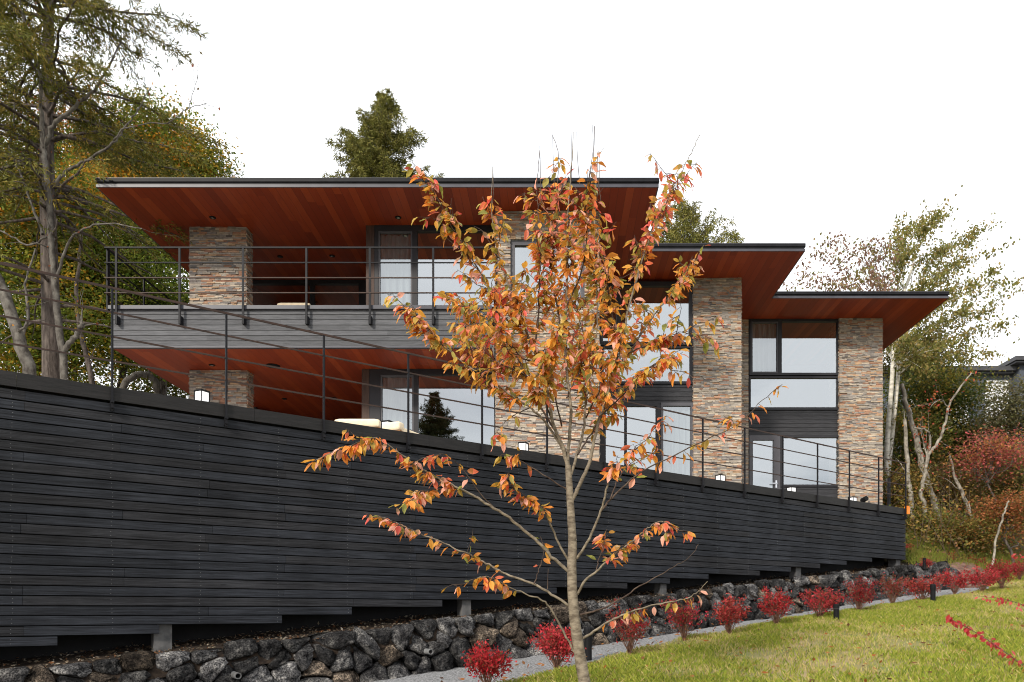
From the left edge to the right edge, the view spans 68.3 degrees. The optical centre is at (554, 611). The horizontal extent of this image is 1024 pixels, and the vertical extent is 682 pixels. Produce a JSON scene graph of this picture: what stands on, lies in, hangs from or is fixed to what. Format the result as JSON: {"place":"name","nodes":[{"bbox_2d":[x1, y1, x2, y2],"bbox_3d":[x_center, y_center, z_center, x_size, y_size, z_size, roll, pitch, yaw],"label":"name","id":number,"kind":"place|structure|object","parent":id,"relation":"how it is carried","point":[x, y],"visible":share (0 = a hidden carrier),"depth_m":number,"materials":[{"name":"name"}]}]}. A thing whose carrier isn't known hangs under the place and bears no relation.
{"place":"outdoors","nodes":[
{"label":"outdoors","id":0,"kind":"place"},
{"bbox_2d":[0,0,1023,398],"label":"sky","id":1,"kind":"structure","parent":0,"point":[809,117],"materials":[{"name":"white"}]},
{"bbox_2d":[289,479,1023,660],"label":"ground","id":2,"kind":"structure","parent":0,"point":[1021,547],"depth_m":21.23,"materials":[{"name":"plant"}]},
{"bbox_2d":[0,248,70,374],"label":"leaning tree","id":3,"kind":"object","parent":2,"relation":"on","point":[18,332],"visible":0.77,"depth_m":14.18,"materials":[{"name":"grey plant"}]},
{"bbox_2d":[0,43,131,380],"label":"broadleaf tree","id":4,"kind":"object","parent":2,"relation":"on","point":[65,143],"visible":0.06,"depth_m":26.76,"materials":[{"name":"green plant"}]},
{"bbox_2d":[0,117,143,328],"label":"broadleaf tree","id":5,"kind":"object","parent":2,"relation":"on","point":[21,226],"visible":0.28,"depth_m":19.36,"materials":[{"name":"green plant"}]},
{"bbox_2d":[0,239,154,389],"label":"broadleaf tree","id":6,"kind":"object","parent":2,"relation":"on","point":[9,358],"visible":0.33,"depth_m":18.50,"materials":[{"name":"green plant"}]},
{"bbox_2d":[61,223,100,383],"bbox_3d":[-11.247,-6.778,17.722,1.037,4.990,1.168,0,0,-34],"label":"slim tree","id":7,"kind":"object","parent":2,"relation":"on","point":[88,363],"visible":0.62,"depth_m":17.68,"materials":[{"name":"grey plant"}]},
{"bbox_2d":[0,165,189,393],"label":"broadleaf tree","id":8,"kind":"object","parent":2,"relation":"on","point":[157,270],"visible":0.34,"depth_m":20.10,"materials":[{"name":"green plant"}]},
{"bbox_2d":[0,0,230,378],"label":"conifer tree","id":9,"kind":"object","parent":2,"relation":"on","point":[15,37],"visible":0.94,"depth_m":15.38,"materials":[{"name":"green plant"}]},
{"bbox_2d":[0,0,244,379],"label":"lichen tree","id":10,"kind":"object","parent":2,"relation":"on","point":[63,346],"visible":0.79,"depth_m":14.54,"materials":[{"name":"grey plant"}]},
{"bbox_2d":[73,279,189,397],"bbox_3d":[-13.055,-6.307,25.014,6.156,9.327,5.544,0,0,0],"label":"broadleaf tree","id":11,"kind":"object","parent":2,"relation":"on","point":[171,387],"visible":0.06,"depth_m":24.68,"materials":[{"name":"green plant"}]},
{"bbox_2d":[119,369,161,393],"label":"crooked tree","id":12,"kind":"object","parent":2,"relation":"on","point":[128,379],"visible":0.3,"depth_m":17.27,"materials":[{"name":"grey plant"}]},
{"bbox_2d":[58,77,246,394],"bbox_3d":[-12.040,-8.602,23.107,5.315,14.335,4.720,0,0,0],"label":"broadleaf tree","id":13,"kind":"object","parent":2,"relation":"on","point":[216,169],"visible":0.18,"depth_m":22.25,"materials":[{"name":"green plant"}]},
{"bbox_2d":[321,87,444,177],"bbox_3d":[-8.210,-13.859,35.902,7.553,21.897,7.659,0,0,0],"label":"conifer tree","id":14,"kind":"object","parent":2,"relation":"on","point":[375,148],"visible":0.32,"depth_m":34.98,"materials":[{"name":"green plant"}]},
{"bbox_2d":[0,370,906,660],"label":"wooden deck","id":15,"kind":"structure","parent":2,"relation":"on","point":[158,522],"depth_m":9.58,"materials":[{"name":"wood"}]},
{"bbox_2d":[194,389,209,401],"bbox_3d":[-4.942,-2.756,10.563,0.180,0.671,0.180,0,0,26],"label":"deck lantern","id":16,"kind":"object","parent":15,"relation":"on","point":[202,394],"visible":0.49,"depth_m":10.52,"materials":[{"name":"white glass"}]},
{"bbox_2d":[335,419,380,427],"bbox_3d":[-3.197,-2.767,12.560,0.740,0.695,0.800,0,0,0],"label":"lounge chair","id":17,"kind":"object","parent":15,"relation":"on","point":[372,422],"visible":0.2,"depth_m":12.16,"materials":[{"name":"beige fabric"}]},
{"bbox_2d":[381,420,392,427],"bbox_3d":[-2.652,-2.717,11.962,0.180,0.594,0.180,0,0,20],"label":"side table","id":18,"kind":"object","parent":15,"relation":"on","point":[384,421],"visible":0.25,"depth_m":11.91,"materials":[{"name":"white"}]},
{"bbox_2d":[382,421,417,433],"bbox_3d":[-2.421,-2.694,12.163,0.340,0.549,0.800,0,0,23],"label":"lounge chair","id":19,"kind":"object","parent":15,"relation":"on","point":[398,426],"visible":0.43,"depth_m":11.79,"materials":[{"name":"beige fabric"}]},
{"bbox_2d":[0,262,906,519],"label":"deck railing","id":20,"kind":"object","parent":15,"relation":"on","point":[323,431],"visible":0.91,"depth_m":10.11,"materials":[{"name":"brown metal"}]},
{"bbox_2d":[518,442,528,450],"bbox_3d":[-0.535,-2.652,12.898,0.180,0.464,0.180,0,0,17],"label":"deck lantern","id":21,"kind":"object","parent":15,"relation":"on","point":[523,445],"visible":0.41,"depth_m":12.84,"materials":[{"name":"white"}]},
{"bbox_2d":[715,474,725,480],"bbox_3d":[3.383,-2.603,15.389,0.180,0.365,0.180,0,0,-31],"label":"deck lantern","id":22,"kind":"object","parent":15,"relation":"on","point":[720,477],"visible":0.41,"depth_m":15.35,"materials":[{"name":"white"}]},
{"bbox_2d":[787,486,795,491],"bbox_3d":[5.244,-2.586,16.693,0.180,0.332,0.180,0,0,-32],"label":"deck lantern","id":23,"kind":"object","parent":15,"relation":"on","point":[791,488],"visible":0.39,"depth_m":16.65,"materials":[{"name":"white"}]},
{"bbox_2d":[860,496,868,501],"bbox_3d":[7.510,-2.604,18.280,0.120,0.369,0.193,0,0,-14],"label":"deck spotlight","id":24,"kind":"object","parent":15,"relation":"on","point":[864,498],"visible":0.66,"depth_m":18.22,"materials":[{"name":"black metal"}]},
{"bbox_2d":[904,506,909,513],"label":"marker block","id":25,"kind":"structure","parent":15,"relation":"on","point":[907,509],"depth_m":18.29,"materials":[{"name":"orange plastic"}]},
{"bbox_2d":[0,562,914,681],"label":"soil bed","id":26,"kind":"object","parent":2,"relation":"on","point":[155,672],"visible":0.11,"depth_m":9.65,"materials":[{"name":"black soil"}]},
{"bbox_2d":[3,562,915,673],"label":"bark chips","id":27,"kind":"object","parent":26,"relation":"on","point":[224,641],"visible":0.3,"depth_m":10.05,"materials":[{"name":"brown plant"}]},
{"bbox_2d":[0,561,963,681],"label":"stone retaining wall","id":28,"kind":"structure","parent":2,"relation":"on","point":[372,661],"depth_m":9.97,"materials":[{"name":"stone"}]},
{"bbox_2d":[915,557,932,567],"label":"red shrub","id":29,"kind":"object","parent":28,"relation":"on","point":[928,562],"visible":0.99,"depth_m":17.73,"materials":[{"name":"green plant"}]},
{"bbox_2d":[923,558,925,568],"bbox_3d":[8.683,-1.121,17.700,0.078,0.267,0.078,0,0,0],"label":"path light","id":30,"kind":"object","parent":28,"relation":"on","point":[924,565],"visible":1,"depth_m":17.67,"materials":[{"name":"black metal"}]},
{"bbox_2d":[95,178,948,504],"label":"house","id":31,"kind":"structure","parent":2,"relation":"on","point":[819,354],"depth_m":16.62,"materials":[{"name":"wood"}]},
{"bbox_2d":[277,303,310,304],"bbox_3d":[-5.606,-6.078,16.560,0.720,1.105,0.800,0,0,0],"label":"lounge chair","id":32,"kind":"object","parent":31,"relation":"on","point":[292,304],"visible":0.09,"depth_m":16.16,"materials":[{"name":"beige fabric"}]},
{"bbox_2d":[104,246,497,324],"bbox_3d":[-4.763,-6.129,16.232,7.403,1.448,4.137,0,0,0],"label":"balcony railing","id":33,"kind":"object","parent":31,"relation":"on","point":[179,292],"visible":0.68,"depth_m":14.16,"materials":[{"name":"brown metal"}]},
{"bbox_2d":[252,280,365,304],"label":"window","id":34,"kind":"structure","parent":31,"relation":"in","point":[312,283],"depth_m":18.07,"materials":[{"name":"metal"}]},
{"bbox_2d":[369,369,495,433],"bbox_3d":[-2.501,-4.098,15.605,2.626,1.780,0.171,0,0,0],"label":"window","id":35,"kind":"structure","parent":31,"relation":"in","point":[378,396],"depth_m":15.54,"materials":[{"name":"metal"}]},
{"bbox_2d":[374,225,492,304],"bbox_3d":[-2.450,-7.090,15.605,2.523,1.722,0.171,0,0,0],"label":"window","id":36,"kind":"structure","parent":31,"relation":"in","point":[380,255],"depth_m":15.63,"materials":[{"name":"metal"}]},
{"bbox_2d":[511,241,583,297],"bbox_3d":[-0.142,-6.747,15.070,1.532,1.348,0.120,0,0,0],"label":"window","id":37,"kind":"structure","parent":31,"relation":"in","point":[514,244],"depth_m":15.01,"materials":[{"name":"brown metal"}]},
{"bbox_2d":[599,404,660,470],"bbox_3d":[1.717,-3.912,18.050,1.632,2.052,0.120,0,0,0],"label":"window","id":38,"kind":"structure","parent":31,"relation":"in","point":[601,459],"depth_m":17.99,"materials":[{"name":"metal"}]},
{"bbox_2d":[599,281,692,345],"bbox_3d":[2.108,-7.110,18.050,2.414,1.522,0.120,0,0,0],"label":"window","id":39,"kind":"structure","parent":31,"relation":"in","point":[644,284],"depth_m":17.99,"materials":[{"name":"metal"}]},
{"bbox_2d":[600,346,692,384],"bbox_3d":[2.108,-5.882,18.050,2.414,0.901,0.120,0,0,0],"label":"window","id":40,"kind":"structure","parent":31,"relation":"in","point":[690,348],"depth_m":17.99,"materials":[{"name":"metal"}]},
{"bbox_2d":[661,403,692,475],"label":"window","id":41,"kind":"structure","parent":31,"relation":"in","point":[681,421],"depth_m":18.12,"materials":[{"name":"clear glass"}]},
{"bbox_2d":[748,435,779,488],"bbox_3d":[5.716,-3.670,20.508,0.842,2.230,0.205,0,0,0],"label":"door","id":42,"kind":"structure","parent":31,"relation":"in","point":[775,439],"depth_m":20.49,"materials":[{"name":"grey metal"}]},
{"bbox_2d":[748,319,838,375],"bbox_3d":[6.519,-7.191,20.580,2.449,1.547,0.180,0,0,0],"label":"window","id":43,"kind":"structure","parent":31,"relation":"in","point":[765,338],"depth_m":20.56,"materials":[{"name":"metal"}]},
{"bbox_2d":[748,376,838,410],"bbox_3d":[6.519,-5.933,20.550,2.449,0.910,0.120,0,0,0],"label":"window","id":44,"kind":"structure","parent":31,"relation":"in","point":[750,408],"depth_m":20.49,"materials":[{"name":"metal"}]},
{"bbox_2d":[780,435,838,486],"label":"window","id":45,"kind":"structure","parent":31,"relation":"in","point":[794,436],"depth_m":20.49,"materials":[{"name":"glass"}]},
{"bbox_2d":[301,125,788,681],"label":"cherry tree","id":46,"kind":"object","parent":2,"relation":"on","point":[615,363],"visible":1,"depth_m":5.90,"materials":[{"name":"orange plant"}]},
{"bbox_2d":[651,198,744,242],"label":"deciduous tree","id":47,"kind":"object","parent":2,"relation":"on","point":[688,219],"visible":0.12,"depth_m":33.03,"materials":[{"name":"green plant"}]},
{"bbox_2d":[779,185,1023,495],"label":"birch tree","id":48,"kind":"object","parent":2,"relation":"on","point":[902,343],"visible":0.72,"depth_m":24.55,"materials":[{"name":"green plant"}]},
{"bbox_2d":[893,408,914,524],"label":"slim tree","id":49,"kind":"object","parent":2,"relation":"on","point":[907,460],"visible":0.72,"depth_m":22.02,"materials":[{"name":"grey plant"}]},
{"bbox_2d":[883,456,945,520],"bbox_3d":[10.418,-3.491,22.477,2.090,2.262,1.954,0,0,0],"label":"bank bush","id":50,"kind":"object","parent":2,"relation":"on","point":[913,482],"visible":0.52,"depth_m":22.27,"materials":[{"name":"green plant"}]},
{"bbox_2d":[899,383,942,524],"bbox_3d":[11.087,-4.369,22.642,1.384,5.180,0.645,0,0,30],"label":"leaning tree","id":51,"kind":"object","parent":2,"relation":"on","point":[913,429],"visible":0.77,"depth_m":22.81,"materials":[{"name":"grey plant"}]},
{"bbox_2d":[883,392,974,481],"bbox_3d":[12.240,-5.531,25.964,3.706,3.574,3.203,0,0,0],"label":"bank bush","id":52,"kind":"object","parent":2,"relation":"on","point":[933,428],"visible":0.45,"depth_m":25.48,"materials":[{"name":"green plant"}]},
{"bbox_2d":[882,318,983,389],"bbox_3d":[14.409,-8.336,29.983,4.350,6.794,4.211,0,0,0],"label":"tree","id":53,"kind":"object","parent":2,"relation":"on","point":[889,363],"visible":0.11,"depth_m":29.60,"materials":[{"name":"green plant"}]},
{"bbox_2d":[903,505,976,546],"bbox_3d":[10.789,-2.349,21.872,2.267,1.489,2.347,0,0,0],"label":"bank bush","id":54,"kind":"object","parent":2,"relation":"on","point":[924,522],"visible":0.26,"depth_m":21.43,"materials":[{"name":"green plant"}]},
{"bbox_2d":[909,371,979,527],"bbox_3d":[11.179,-4.146,22.054,2.197,5.826,1.375,0,0,-26],"label":"crooked tree","id":55,"kind":"object","parent":2,"relation":"on","point":[921,497],"visible":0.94,"depth_m":21.77,"materials":[{"name":"grey plant"}]},
{"bbox_2d":[882,343,1014,471],"bbox_3d":[13.617,-6.709,27.053,5.183,5.784,4.513,0,0,0],"label":"tree","id":56,"kind":"object","parent":2,"relation":"on","point":[949,385],"visible":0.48,"depth_m":26.30,"materials":[{"name":"green plant"}]},
{"bbox_2d":[882,412,1023,577],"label":"undergrowth","id":57,"kind":"object","parent":2,"relation":"on","point":[927,539],"visible":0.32,"depth_m":20.94,"materials":[{"name":"green plant"}]},
{"bbox_2d":[938,455,970,518],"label":"slim tree","id":58,"kind":"object","parent":57,"relation":"on","point":[960,488],"visible":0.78,"depth_m":22.71,"materials":[{"name":"grey plant"}]},
{"bbox_2d":[882,356,1023,488],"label":"neighbouring house","id":59,"kind":"structure","parent":2,"relation":"on","point":[1013,365],"depth_m":37.74,"materials":[{"name":"metal"}]},
{"bbox_2d":[985,381,1008,426],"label":"window","id":60,"kind":"structure","parent":59,"relation":"in","point":[998,383],"depth_m":38.05,"materials":[{"name":"white glass"}]},
{"bbox_2d":[899,457,1008,521],"bbox_3d":[12.475,-3.794,24.058,2.976,2.263,2.791,0,0,0],"label":"bank bush","id":61,"kind":"object","parent":2,"relation":"on","point":[951,479],"visible":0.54,"depth_m":23.65,"materials":[{"name":"brown plant"}]},
{"bbox_2d":[912,412,1021,483],"bbox_3d":[15.468,-5.578,28.000,4.754,3.786,4.111,0,0,0],"label":"bank bush","id":62,"kind":"object","parent":2,"relation":"on","point":[961,444],"visible":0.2,"depth_m":27.20,"materials":[{"name":"red plant"}]},
{"bbox_2d":[926,508,1019,556],"bbox_3d":[11.662,-2.118,20.904,2.371,1.578,2.272,0,0,0],"label":"bank bush","id":63,"kind":"object","parent":2,"relation":"on","point":[970,535],"visible":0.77,"depth_m":20.65,"materials":[{"name":"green plant"}]},
{"bbox_2d":[964,556,986,564],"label":"red shrub","id":64,"kind":"object","parent":2,"relation":"on","point":[975,559],"visible":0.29,"depth_m":20.21,"materials":[{"name":"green plant"}]},
{"bbox_2d":[932,423,1023,550],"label":"maple tree","id":65,"kind":"object","parent":2,"relation":"on","point":[993,455],"visible":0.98,"depth_m":21.96,"materials":[{"name":"red plant"}]},
{"bbox_2d":[954,370,1023,531],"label":"bank tree","id":66,"kind":"object","parent":2,"relation":"on","point":[1007,418],"visible":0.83,"depth_m":24.75,"materials":[{"name":"green plant"}]},
{"bbox_2d":[960,480,1023,563],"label":"bank bush","id":67,"kind":"object","parent":2,"relation":"on","point":[1012,510],"visible":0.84,"depth_m":20.87,"materials":[{"name":"brown plant"}]},
{"bbox_2d":[960,440,1023,543],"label":"bank bush","id":68,"kind":"object","parent":2,"relation":"on","point":[1019,480],"visible":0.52,"depth_m":23.22,"materials":[{"name":"red plant"}]},
{"bbox_2d":[991,501,1009,565],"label":"dead stem","id":69,"kind":"object","parent":2,"relation":"on","point":[997,534],"visible":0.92,"depth_m":19.43,"materials":[{"name":"grey wood"}]},
{"bbox_2d":[359,587,988,681],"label":"gravel path","id":70,"kind":"structure","parent":0,"point":[456,674],"depth_m":10.30,"materials":[{"name":"grey gravel"}]},
{"bbox_2d":[461,639,516,681],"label":"red shrub","id":71,"kind":"object","parent":70,"relation":"on","point":[484,660],"visible":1,"depth_m":7.76,"materials":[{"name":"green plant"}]},
{"bbox_2d":[525,619,585,667],"bbox_3d":[-0.002,0.422,8.919,0.613,0.666,0.718,0,0,-39],"label":"red shrub","id":72,"kind":"object","parent":70,"relation":"on","point":[560,647],"visible":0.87,"depth_m":8.84,"materials":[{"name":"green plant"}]},
{"bbox_2d":[584,627,591,660],"bbox_3d":[0.439,0.444,9.900,0.111,0.480,0.112,0,0,0],"label":"path light","id":73,"kind":"object","parent":70,"relation":"on","point":[588,644],"visible":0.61,"depth_m":9.86,"materials":[{"name":"black metal"}]},
{"bbox_2d":[935,566,976,594],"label":"red shrub","id":74,"kind":"object","parent":70,"relation":"on","point":[957,583],"visible":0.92,"depth_m":15.90,"materials":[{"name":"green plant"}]},
{"bbox_2d":[439,560,1023,681],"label":"lawn","id":75,"kind":"structure","parent":0,"point":[756,655],"depth_m":9.26,"materials":[{"name":"green plant"}]},
{"bbox_2d":[606,596,656,653],"bbox_3d":[0.981,0.208,9.768,0.664,0.806,0.767,0,0,0],"label":"red shrub","id":76,"kind":"object","parent":75,"relation":"on","point":[631,630],"visible":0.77,"depth_m":9.75,"materials":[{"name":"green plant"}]},
{"bbox_2d":[659,596,708,640],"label":"red shrub","id":77,"kind":"object","parent":75,"relation":"on","point":[682,618],"visible":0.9,"depth_m":10.93,"materials":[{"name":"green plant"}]},
{"bbox_2d":[707,593,751,633],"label":"red shrub","id":78,"kind":"object","parent":75,"relation":"on","point":[727,617],"visible":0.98,"depth_m":11.30,"materials":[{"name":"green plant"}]},
{"bbox_2d":[756,583,794,624],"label":"red shrub","id":79,"kind":"object","parent":75,"relation":"on","point":[773,602],"visible":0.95,"depth_m":11.95,"materials":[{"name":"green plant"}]},
{"bbox_2d":[797,585,843,617],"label":"red shrub","id":80,"kind":"object","parent":75,"relation":"on","point":[827,601],"visible":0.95,"depth_m":12.67,"materials":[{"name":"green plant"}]},
{"bbox_2d":[833,604,839,619],"bbox_3d":[4.655,0.036,12.460,0.100,0.309,0.100,0,0,0],"label":"path light","id":81,"kind":"object","parent":75,"relation":"on","point":[836,607],"visible":0.84,"depth_m":12.42,"materials":[{"name":"black metal"}]},
{"bbox_2d":[839,575,879,609],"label":"red shrub","id":82,"kind":"object","parent":75,"relation":"on","point":[859,592],"visible":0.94,"depth_m":13.31,"materials":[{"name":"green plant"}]},
{"bbox_2d":[876,572,909,603],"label":"red shrub","id":83,"kind":"object","parent":75,"relation":"on","point":[893,587],"visible":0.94,"depth_m":14.13,"materials":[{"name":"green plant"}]},
{"bbox_2d":[902,572,945,599],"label":"red shrub","id":84,"kind":"object","parent":75,"relation":"on","point":[914,584],"visible":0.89,"depth_m":14.35,"materials":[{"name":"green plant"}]},
{"bbox_2d":[930,584,935,602],"bbox_3d":[7.056,-0.295,14.060,0.100,0.421,0.100,0,0,0],"label":"path light","id":85,"kind":"object","parent":75,"relation":"on","point":[933,592],"visible":0.81,"depth_m":14.03,"materials":[{"name":"black metal"}]},
{"bbox_2d":[962,565,1001,591],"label":"red shrub","id":86,"kind":"object","parent":75,"relation":"on","point":[987,580],"visible":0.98,"depth_m":15.67,"materials":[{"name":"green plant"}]},
{"bbox_2d":[945,553,1023,672],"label":"arching shrub","id":87,"kind":"object","parent":75,"relation":"on","point":[991,644],"visible":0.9,"depth_m":8.60,"materials":[{"name":"red plant"}]},
{"bbox_2d":[983,558,1018,588],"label":"red shrub","id":88,"kind":"object","parent":75,"relation":"on","point":[1003,574],"visible":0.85,"depth_m":16.05,"materials":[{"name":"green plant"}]},
{"bbox_2d":[1007,555,1023,579],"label":"red shrub","id":89,"kind":"object","parent":75,"relation":"on","point":[1021,570],"visible":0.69,"depth_m":18.22,"materials":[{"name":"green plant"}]},
{"bbox_2d":[948,561,994,587],"bbox_3d":[10.466,-0.918,18.859,2.304,0.810,1.362,0,0,-36],"label":"boulder","id":90,"kind":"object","parent":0,"point":[960,568],"depth_m":19.30,"materials":[{"name":"beige stone"}]}
]}

